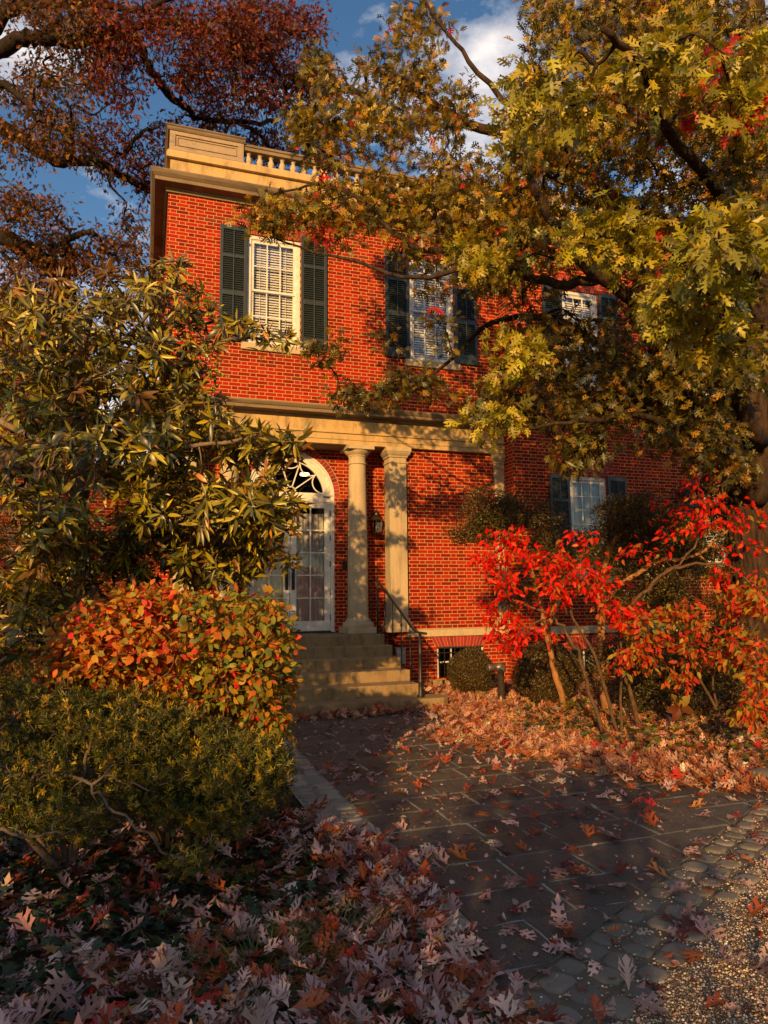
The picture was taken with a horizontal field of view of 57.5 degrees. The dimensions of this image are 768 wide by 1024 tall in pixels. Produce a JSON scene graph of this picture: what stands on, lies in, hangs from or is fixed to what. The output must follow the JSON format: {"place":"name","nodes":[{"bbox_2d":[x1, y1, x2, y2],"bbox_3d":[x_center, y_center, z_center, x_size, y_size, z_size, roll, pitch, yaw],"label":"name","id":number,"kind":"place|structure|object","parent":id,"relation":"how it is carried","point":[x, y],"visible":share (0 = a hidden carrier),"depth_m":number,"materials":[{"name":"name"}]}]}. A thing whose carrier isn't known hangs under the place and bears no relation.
{"place":"outdoors","nodes":[
{"label":"outdoors","id":0,"kind":"place"},
{"bbox_2d":[0,674,767,1023],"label":"ground","id":1,"kind":"structure","parent":0,"point":[94,932],"depth_m":4.19,"materials":[{"name":"soil"}]},
{"bbox_2d":[0,545,19,677],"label":"nandina shrub","id":2,"kind":"object","parent":1,"relation":"on","point":[2,562],"visible":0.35,"depth_m":6.84,"materials":[{"name":"red plant"}]},
{"bbox_2d":[0,287,92,445],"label":"brick outbuilding","id":3,"kind":"structure","parent":1,"relation":"on","point":[18,380],"depth_m":19.03,"materials":[{"name":"brick"}]},
{"bbox_2d":[0,517,154,725],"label":"evergreen hedge","id":4,"kind":"object","parent":1,"relation":"on","point":[20,673],"visible":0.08,"depth_m":8.90,"materials":[{"name":"green plant"}]},
{"bbox_2d":[0,461,155,679],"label":"garden wall","id":5,"kind":"structure","parent":1,"relation":"on","point":[106,511],"depth_m":14.41,"materials":[{"name":"brick"}]},
{"bbox_2d":[0,666,302,882],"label":"yew shrub","id":6,"kind":"object","parent":1,"relation":"on","point":[235,785],"visible":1,"depth_m":4.16,"materials":[{"name":"plant"}]},
{"bbox_2d":[0,248,316,780],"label":"magnolia tree","id":7,"kind":"object","parent":1,"relation":"on","point":[204,504],"visible":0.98,"depth_m":6.51,"materials":[{"name":"green plant"}]},
{"bbox_2d":[26,579,305,853],"bbox_3d":[-1.565,1.419,5.122,2.155,1.859,1.531,-2,-7,9],"label":"dogwood shrub","id":8,"kind":"object","parent":1,"relation":"on","point":[100,645],"visible":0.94,"depth_m":4.78,"materials":[{"name":"orange plant"}]},
{"bbox_2d":[0,0,348,460],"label":"oak tree","id":9,"kind":"object","parent":1,"relation":"on","point":[246,37],"visible":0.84,"depth_m":14.93,"materials":[{"name":"red plant"}]},
{"bbox_2d":[193,999,281,1023],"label":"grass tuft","id":10,"kind":"object","parent":1,"relation":"on","point":[208,1017],"visible":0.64,"depth_m":2.64,"materials":[{"name":"green plant"}]},
{"bbox_2d":[0,796,494,1023],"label":"ivy","id":11,"kind":"object","parent":1,"relation":"on","point":[10,967],"visible":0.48,"depth_m":3.70,"materials":[{"name":"green plant"}]},
{"bbox_2d":[69,888,458,1023],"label":"grass tuft","id":12,"kind":"object","parent":1,"relation":"on","point":[269,954],"visible":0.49,"depth_m":3.12,"materials":[{"name":"green plant"}]},
{"bbox_2d":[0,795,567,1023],"bbox_3d":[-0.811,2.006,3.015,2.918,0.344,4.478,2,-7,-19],"label":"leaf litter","id":13,"kind":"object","parent":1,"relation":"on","point":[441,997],"visible":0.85,"depth_m":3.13,"materials":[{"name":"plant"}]},
{"bbox_2d":[196,633,447,725],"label":"entrance steps","id":14,"kind":"structure","parent":1,"relation":"on","point":[353,672],"depth_m":10.96,"materials":[{"name":"stone"}]},
{"bbox_2d":[368,578,426,696],"bbox_3d":[0.183,2.005,11.742,0.110,1.849,2.785,2,-7,-19],"label":"iron handrail","id":15,"kind":"object","parent":14,"relation":"on","point":[420,687],"visible":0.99,"depth_m":11.39,"materials":[{"name":"metal"}]},
{"bbox_2d":[213,888,440,984],"bbox_3d":[-0.245,1.990,3.334,1.125,0.193,0.956,4,-8,-34],"label":"grass tuft","id":16,"kind":"object","parent":1,"relation":"on","point":[349,918],"visible":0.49,"depth_m":3.43,"materials":[{"name":"green plant"}]},
{"bbox_2d":[141,122,726,691],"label":"brick house","id":17,"kind":"structure","parent":1,"relation":"on","point":[411,470],"depth_m":13.42,"materials":[{"name":"brick"}]},
{"bbox_2d":[248,506,289,625],"bbox_3d":[-2.146,0.998,12.990,0.785,2.425,0.239,2,-7,-19],"label":"door leaf","id":18,"kind":"structure","parent":17,"relation":"in","point":[275,580],"depth_m":13.04,"materials":[{"name":"white paint"}]},
{"bbox_2d":[241,235,305,354],"bbox_3d":[-2.068,-4.041,13.097,1.190,2.235,0.229,2,-7,-19],"label":"window","id":19,"kind":"structure","parent":17,"relation":"in","point":[294,319],"depth_m":13.17,"materials":[{"name":"white paint"}]},
{"bbox_2d":[290,502,330,630],"bbox_3d":[-1.390,1.021,13.243,0.785,2.425,0.239,2,-7,-19],"label":"door leaf","id":20,"kind":"structure","parent":17,"relation":"in","point":[310,591],"depth_m":13.29,"materials":[{"name":"white paint"}]},
{"bbox_2d":[369,507,383,533],"bbox_3d":[-0.161,0.158,13.497,0.270,0.534,0.364,2,-7,-19],"label":"wall lantern","id":21,"kind":"object","parent":17,"relation":"attached to","point":[375,516],"depth_m":13.42,"materials":[{"name":"black metal"}]},
{"bbox_2d":[395,647,405,663],"bbox_3d":[0.309,2.663,12.973,0.200,0.295,0.064,2,-7,-19],"label":"utility box","id":22,"kind":"object","parent":17,"relation":"attached to","point":[398,652],"visible":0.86,"depth_m":12.95,"materials":[{"name":"grey metal"}]},
{"bbox_2d":[405,260,459,370],"bbox_3d":[0.935,-3.951,14.106,1.170,2.235,0.229,2,-7,-19],"label":"window","id":23,"kind":"structure","parent":17,"relation":"in","point":[417,361],"depth_m":14.11,"materials":[{"name":"white paint"}]},
{"bbox_2d":[437,645,483,677],"bbox_3d":[1.451,2.864,13.422,0.980,0.580,0.104,2,-7,-19],"label":"basement window","id":24,"kind":"structure","parent":17,"relation":"in","point":[450,652],"depth_m":13.32,"materials":[{"name":"white paint"}]},
{"bbox_2d":[562,291,604,391],"bbox_3d":[4.093,-3.564,14.662,1.090,2.135,0.229,2,-7,-19],"label":"window","id":25,"kind":"structure","parent":17,"relation":"in","point":[580,296],"depth_m":14.80,"materials":[{"name":"white paint"}]},
{"bbox_2d":[569,476,613,579],"bbox_3d":[4.124,0.331,14.219,1.090,2.095,0.287,2,-7,-19],"label":"window","id":26,"kind":"structure","parent":17,"relation":"in","point":[590,491],"depth_m":14.33,"materials":[{"name":"white paint"}]},
{"bbox_2d":[570,648,616,672],"bbox_3d":[4.141,2.939,13.858,1.100,0.480,0.104,2,-7,-19],"label":"basement window","id":27,"kind":"structure","parent":17,"relation":"in","point":[584,661],"depth_m":13.81,"materials":[{"name":"white paint"}]},
{"bbox_2d":[702,484,724,567],"bbox_3d":[7.274,0.326,15.289,1.100,1.895,0.285,2,-7,-19],"label":"window","id":28,"kind":"structure","parent":17,"relation":"in","point":[702,484],"depth_m":15.24,"materials":[{"name":"white paint"}]},
{"bbox_2d":[426,675,496,686],"bbox_3d":[1.560,3.174,13.038,1.479,0.150,0.522,2,-7,-19],"label":"window well","id":29,"kind":"object","parent":1,"relation":"on","point":[435,682],"depth_m":12.87,"materials":[{"name":"stone"}]},
{"bbox_2d":[446,646,494,693],"bbox_3d":[1.460,2.681,11.738,0.847,0.863,0.820,2,-7,-19],"label":"box shrub","id":30,"kind":"object","parent":1,"relation":"on","point":[478,676],"visible":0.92,"depth_m":11.54,"materials":[{"name":"green plant"}]},
{"bbox_2d":[225,0,767,725],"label":"oak tree","id":31,"kind":"object","parent":1,"relation":"on","point":[699,326],"visible":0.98,"depth_m":7.71,"materials":[{"name":"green plant"}]},
{"bbox_2d":[282,738,767,1023],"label":"sett border","id":32,"kind":"object","parent":1,"relation":"on","point":[623,1007],"visible":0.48,"depth_m":3.61,"materials":[{"name":"stone"}]},
{"bbox_2d":[555,940,581,958],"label":"fallen oak leaf","id":33,"kind":"object","parent":32,"relation":"on","point":[567,949],"visible":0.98,"depth_m":3.30,"materials":[{"name":"plant"}]},
{"bbox_2d":[605,924,622,931],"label":"fallen oak leaf","id":34,"kind":"object","parent":32,"relation":"on","point":[613,927],"visible":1,"depth_m":3.46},
{"bbox_2d":[631,991,666,1013],"bbox_3d":[1.063,1.979,2.823,0.161,0.029,0.144,-21,-12,41],"label":"fallen oak leaf","id":35,"kind":"object","parent":32,"relation":"on","point":[653,1006],"visible":1,"depth_m":2.82,"materials":[{"name":"plant"}]},
{"bbox_2d":[646,860,670,877],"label":"fallen oak leaf","id":36,"kind":"object","parent":32,"relation":"on","point":[657,870],"visible":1,"depth_m":4.16,"materials":[{"name":"plant"}]},
{"bbox_2d":[662,924,684,940],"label":"fallen oak leaf","id":37,"kind":"object","parent":32,"relation":"on","point":[673,931],"visible":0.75,"depth_m":3.45,"materials":[{"name":"plant"}]},
{"bbox_2d":[675,923,689,941],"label":"fallen oak leaf","id":38,"kind":"object","parent":32,"relation":"on","point":[682,937],"visible":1,"depth_m":3.39,"materials":[{"name":"plant"}]},
{"bbox_2d":[692,910,705,916],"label":"fallen oak leaf","id":39,"kind":"object","parent":32,"relation":"on","point":[701,913],"visible":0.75,"depth_m":3.62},
{"bbox_2d":[716,873,738,883],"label":"fallen oak leaf","id":40,"kind":"object","parent":32,"relation":"on","point":[727,879],"visible":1,"depth_m":4.03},
{"bbox_2d":[740,854,756,863],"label":"fallen oak leaf","id":41,"kind":"object","parent":32,"relation":"on","point":[751,861],"visible":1,"depth_m":4.34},
{"bbox_2d":[512,641,582,704],"bbox_3d":[2.528,2.527,10.855,1.102,1.039,1.077,2,-7,-19],"label":"box shrub","id":42,"kind":"object","parent":1,"relation":"on","point":[528,670],"visible":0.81,"depth_m":10.60,"materials":[{"name":"green plant"}]},
{"bbox_2d":[422,675,767,796],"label":"leaf litter","id":43,"kind":"object","parent":1,"relation":"on","point":[490,723],"visible":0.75,"depth_m":7.78,"materials":[{"name":"plant"}]},
{"bbox_2d":[489,797,767,1023],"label":"sett bedding","id":44,"kind":"object","parent":1,"relation":"on","point":[585,1011],"depth_m":3.50,"materials":[{"name":"stone"}]},
{"bbox_2d":[525,979,541,987],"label":"fallen oak leaf","id":45,"kind":"object","parent":44,"relation":"on","point":[531,985],"visible":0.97,"depth_m":2.98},
{"bbox_2d":[524,997,544,1011],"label":"fallen oak leaf","id":46,"kind":"object","parent":44,"relation":"on","point":[531,1006],"visible":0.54,"depth_m":2.85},
{"bbox_2d":[556,1015,575,1023],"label":"fallen oak leaf","id":47,"kind":"object","parent":44,"relation":"on","point":[568,1018],"visible":0.93,"depth_m":2.75,"materials":[{"name":"plant"}]},
{"bbox_2d":[595,1005,614,1015],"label":"fallen oak leaf","id":48,"kind":"object","parent":44,"relation":"on","point":[608,1008],"visible":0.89,"depth_m":2.79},
{"bbox_2d":[608,995,615,1004],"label":"fallen oak leaf","id":49,"kind":"object","parent":44,"relation":"on","point":[612,1002],"visible":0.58,"depth_m":2.88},
{"bbox_2d":[636,980,645,987],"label":"fallen oak leaf","id":50,"kind":"object","parent":44,"relation":"on","point":[642,985],"visible":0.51,"depth_m":2.99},
{"bbox_2d":[659,913,681,926],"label":"fallen oak leaf","id":51,"kind":"object","parent":44,"relation":"on","point":[670,918],"visible":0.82,"depth_m":3.62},
{"bbox_2d":[733,812,745,818],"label":"fallen oak leaf","id":52,"kind":"object","parent":44,"relation":"on","point":[738,813],"visible":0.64,"depth_m":5.27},
{"bbox_2d":[493,803,767,1023],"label":"gravel","id":53,"kind":"structure","parent":1,"relation":"on","point":[726,996],"depth_m":3.04,"materials":[{"name":"gravel"}]},
{"bbox_2d":[645,980,666,992],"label":"fallen oak leaf","id":54,"kind":"object","parent":53,"relation":"on","point":[659,988],"visible":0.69,"depth_m":2.98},
{"bbox_2d":[690,912,710,935],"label":"fallen oak leaf","id":55,"kind":"object","parent":53,"relation":"on","point":[701,922],"visible":1,"depth_m":3.47,"materials":[{"name":"plant"}]},
{"bbox_2d":[676,914,702,933],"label":"fallen oak leaf","id":56,"kind":"object","parent":55,"relation":"on","point":[686,921],"visible":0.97,"depth_m":3.50,"materials":[{"name":"plant"}]},
{"bbox_2d":[701,991,725,1007],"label":"fallen oak leaf","id":57,"kind":"object","parent":53,"relation":"on","point":[716,1001],"visible":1,"depth_m":2.84,"materials":[{"name":"plant"}]},
{"bbox_2d":[704,925,726,939],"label":"fallen oak leaf","id":58,"kind":"object","parent":53,"relation":"on","point":[712,932],"visible":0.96,"depth_m":3.45,"materials":[{"name":"plant"}]},
{"bbox_2d":[717,951,745,961],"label":"fallen oak leaf","id":59,"kind":"object","parent":53,"relation":"on","point":[741,953],"visible":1,"depth_m":3.13,"materials":[{"name":"plant"}]},
{"bbox_2d":[722,1002,740,1014],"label":"fallen oak leaf","id":60,"kind":"object","parent":53,"relation":"on","point":[731,1009],"visible":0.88,"depth_m":2.83,"materials":[{"name":"plant"}]},
{"bbox_2d":[742,1002,767,1015],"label":"fallen oak leaf","id":61,"kind":"object","parent":53,"relation":"on","point":[747,1007],"visible":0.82,"depth_m":2.82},
{"bbox_2d":[746,897,767,914],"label":"fallen oak leaf","id":62,"kind":"object","parent":53,"relation":"on","point":[757,904],"visible":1,"depth_m":3.69,"materials":[{"name":"plant"}]},
{"bbox_2d":[748,918,766,929],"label":"fallen oak leaf","id":63,"kind":"object","parent":53,"relation":"on","point":[758,926],"visible":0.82,"depth_m":3.52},
{"bbox_2d":[505,691,767,769],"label":"ground cover","id":64,"kind":"object","parent":1,"relation":"on","point":[584,732],"visible":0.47,"depth_m":8.41,"materials":[{"name":"green plant"}]},
{"bbox_2d":[623,628,687,688],"bbox_3d":[4.753,2.595,12.193,1.252,1.144,1.296,2,-7,-19],"label":"box shrub","id":65,"kind":"object","parent":1,"relation":"on","point":[663,654],"visible":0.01,"depth_m":11.86,"materials":[{"name":"green plant"}]},
{"bbox_2d":[0,0,767,462],"label":"sky","id":66,"kind":"structure","parent":0,"point":[487,22],"materials":[{"name":"blue"}]},
{"bbox_2d":[486,663,505,700],"bbox_3d":[1.722,2.649,10.700,0.290,0.668,0.134,2,-7,-19],"label":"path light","id":67,"kind":"object","parent":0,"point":[500,668],"visible":0.96,"depth_m":10.69,"materials":[{"name":"metal"}]},
{"bbox_2d":[284,697,767,997],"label":"flagstone path","id":68,"kind":"structure","parent":0,"point":[569,831],"depth_m":5.20,"materials":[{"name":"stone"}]},
{"bbox_2d":[331,766,342,770],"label":"fallen oak leaf","id":69,"kind":"object","parent":68,"relation":"on","point":[337,768],"visible":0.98,"depth_m":6.80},
{"bbox_2d":[226,699,481,726],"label":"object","id":70,"kind":"object","parent":68,"relation":"on","point":[370,711],"visible":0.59,"depth_m":9.92,"materials":[{"name":"stone"}]},
{"bbox_2d":[351,771,362,780],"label":"fallen oak leaf","id":71,"kind":"object","parent":68,"relation":"on","point":[356,776],"visible":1,"depth_m":6.41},
{"bbox_2d":[352,790,365,794],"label":"fallen oak leaf","id":72,"kind":"object","parent":68,"relation":"on","point":[359,792],"visible":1,"depth_m":5.89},
{"bbox_2d":[367,824,383,834],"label":"fallen oak leaf","id":73,"kind":"object","parent":68,"relation":"on","point":[373,829],"visible":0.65,"depth_m":4.96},
{"bbox_2d":[391,819,406,829],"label":"fallen oak leaf","id":74,"kind":"object","parent":68,"relation":"on","point":[401,825],"visible":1,"depth_m":5.06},
{"bbox_2d":[399,744,410,752],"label":"fallen oak leaf","id":75,"kind":"object","parent":68,"relation":"on","point":[401,745],"visible":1,"depth_m":7.49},
{"bbox_2d":[409,778,421,787],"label":"fallen oak leaf","id":76,"kind":"object","parent":68,"relation":"on","point":[416,783],"visible":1,"depth_m":6.16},
{"bbox_2d":[429,845,449,864],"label":"fallen oak leaf","id":77,"kind":"object","parent":68,"relation":"on","point":[439,854],"visible":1,"depth_m":4.42,"materials":[{"name":"plant"}]},
{"bbox_2d":[440,752,451,763],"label":"fallen oak leaf","id":78,"kind":"object","parent":68,"relation":"on","point":[445,760],"visible":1,"depth_m":7.06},
{"bbox_2d":[447,843,469,859],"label":"fallen oak leaf","id":79,"kind":"object","parent":68,"relation":"on","point":[462,856],"visible":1,"depth_m":4.50,"materials":[{"name":"plant"}]},
{"bbox_2d":[475,811,488,816],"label":"fallen oak leaf","id":80,"kind":"object","parent":68,"relation":"on","point":[482,813],"visible":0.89,"depth_m":5.36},
{"bbox_2d":[221,706,767,1023],"bbox_3d":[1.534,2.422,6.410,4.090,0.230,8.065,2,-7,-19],"label":"leaf litter","id":81,"kind":"object","parent":68,"relation":"on","point":[558,908],"visible":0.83,"depth_m":4.69,"materials":[{"name":"plant"}]},
{"bbox_2d":[489,789,501,795],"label":"fallen oak leaf","id":82,"kind":"object","parent":68,"relation":"on","point":[494,792],"visible":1,"depth_m":5.94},
{"bbox_2d":[492,762,501,770],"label":"fallen oak leaf","id":83,"kind":"object","parent":68,"relation":"on","point":[496,765],"visible":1,"depth_m":6.73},
{"bbox_2d":[498,929,512,935],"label":"fallen oak leaf","id":84,"kind":"object","parent":68,"relation":"on","point":[504,931],"visible":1,"depth_m":3.48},
{"bbox_2d":[500,881,519,887],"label":"fallen oak leaf","id":85,"kind":"object","parent":68,"relation":"on","point":[511,885],"visible":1,"depth_m":3.98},
{"bbox_2d":[510,900,530,912],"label":"fallen oak leaf","id":86,"kind":"object","parent":68,"relation":"on","point":[523,905],"visible":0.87,"depth_m":3.76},
{"bbox_2d":[507,904,523,913],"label":"fallen oak leaf","id":87,"kind":"object","parent":86,"relation":"on","point":[515,909],"visible":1,"depth_m":3.72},
{"bbox_2d":[528,806,539,817],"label":"fallen oak leaf","id":88,"kind":"object","parent":68,"relation":"on","point":[533,812],"visible":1,"depth_m":5.32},
{"bbox_2d":[548,937,559,942],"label":"fallen oak leaf","id":89,"kind":"object","parent":68,"relation":"on","point":[552,941],"visible":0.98,"depth_m":3.30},
{"bbox_2d":[557,923,576,931],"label":"fallen oak leaf","id":90,"kind":"object","parent":68,"relation":"on","point":[568,928],"visible":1,"depth_m":3.47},
{"bbox_2d":[561,860,573,867],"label":"fallen oak leaf","id":91,"kind":"object","parent":68,"relation":"on","point":[565,864],"visible":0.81,"depth_m":4.35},
{"bbox_2d":[560,933,579,938],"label":"fallen oak leaf","id":92,"kind":"object","parent":68,"relation":"on","point":[564,935],"visible":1,"depth_m":3.42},
{"bbox_2d":[548,918,572,932],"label":"fallen oak leaf","id":93,"kind":"object","parent":92,"relation":"on","point":[558,921],"visible":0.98,"depth_m":3.54,"materials":[{"name":"plant"}]},
{"bbox_2d":[564,844,576,851],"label":"fallen oak leaf","id":94,"kind":"object","parent":68,"relation":"on","point":[571,848],"visible":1,"depth_m":4.62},
{"bbox_2d":[569,864,586,874],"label":"fallen oak leaf","id":95,"kind":"object","parent":68,"relation":"on","point":[575,869],"visible":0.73,"depth_m":4.23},
{"bbox_2d":[596,826,619,838],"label":"fallen oak leaf","id":96,"kind":"object","parent":68,"relation":"on","point":[605,832],"visible":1,"depth_m":4.83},
{"bbox_2d":[613,882,626,886],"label":"fallen oak leaf","id":97,"kind":"object","parent":68,"relation":"on","point":[620,885],"visible":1,"depth_m":4.01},
{"bbox_2d":[614,860,627,873],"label":"fallen oak leaf","id":98,"kind":"object","parent":68,"relation":"on","point":[622,867],"visible":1,"depth_m":4.23,"materials":[{"name":"plant"}]},
{"bbox_2d":[617,773,628,780],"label":"fallen oak leaf","id":99,"kind":"object","parent":68,"relation":"on","point":[622,777],"visible":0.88,"depth_m":6.28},
{"bbox_2d":[639,809,658,826],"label":"fallen oak leaf","id":100,"kind":"object","parent":68,"relation":"on","point":[651,821],"visible":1,"depth_m":5.11,"materials":[{"name":"plant"}]},
{"bbox_2d":[688,798,704,807],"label":"fallen oak leaf","id":101,"kind":"object","parent":68,"relation":"on","point":[699,803],"visible":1,"depth_m":5.49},
{"bbox_2d":[690,836,707,844],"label":"fallen oak leaf","id":102,"kind":"object","parent":68,"relation":"on","point":[696,840],"visible":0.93,"depth_m":4.72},
{"bbox_2d":[694,791,707,795],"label":"fallen oak leaf","id":103,"kind":"object","parent":68,"relation":"on","point":[701,794],"visible":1,"depth_m":5.77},
{"bbox_2d":[742,767,767,786],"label":"rock","id":104,"kind":"object","parent":68,"relation":"on","point":[761,770],"visible":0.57,"depth_m":6.12,"materials":[{"name":"stone"}]},
{"bbox_2d":[442,474,737,710],"bbox_3d":[3.178,1.103,9.988,4.686,3.520,1.449,-1,-7,5],"label":"holly tree","id":105,"kind":"object","parent":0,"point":[506,509],"visible":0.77,"depth_m":9.85,"materials":[{"name":"green plant"}]},
{"bbox_2d":[466,467,767,735],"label":"dogwood shrub","id":106,"kind":"object","parent":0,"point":[555,593],"visible":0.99,"depth_m":8.26,"materials":[{"name":"red plant"}]},
{"bbox_2d":[580,592,758,716],"bbox_3d":[4.067,1.918,9.610,2.742,1.808,1.335,-1,-7,2],"label":"evergreen shrub","id":107,"kind":"object","parent":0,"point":[659,693],"visible":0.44,"depth_m":9.40,"materials":[{"name":"green plant"}]},
{"bbox_2d":[666,694,694,731],"bbox_3d":[3.519,2.400,8.278,0.343,0.505,0.118,1,-7,-11],"label":"hydrangea plant","id":108,"kind":"object","parent":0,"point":[679,707],"visible":0.96,"depth_m":8.30,"materials":[{"name":"red plant"}]},
{"bbox_2d":[605,568,767,737],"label":"dogwood shrub","id":109,"kind":"object","parent":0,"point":[751,710],"visible":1,"depth_m":7.63,"materials":[{"name":"orange plant"}]},
{"bbox_2d":[674,743,725,757],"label":"grass tuft","id":110,"kind":"object","parent":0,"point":[700,750],"visible":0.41,"depth_m":7.29,"materials":[{"name":"green plant"}]}
]}

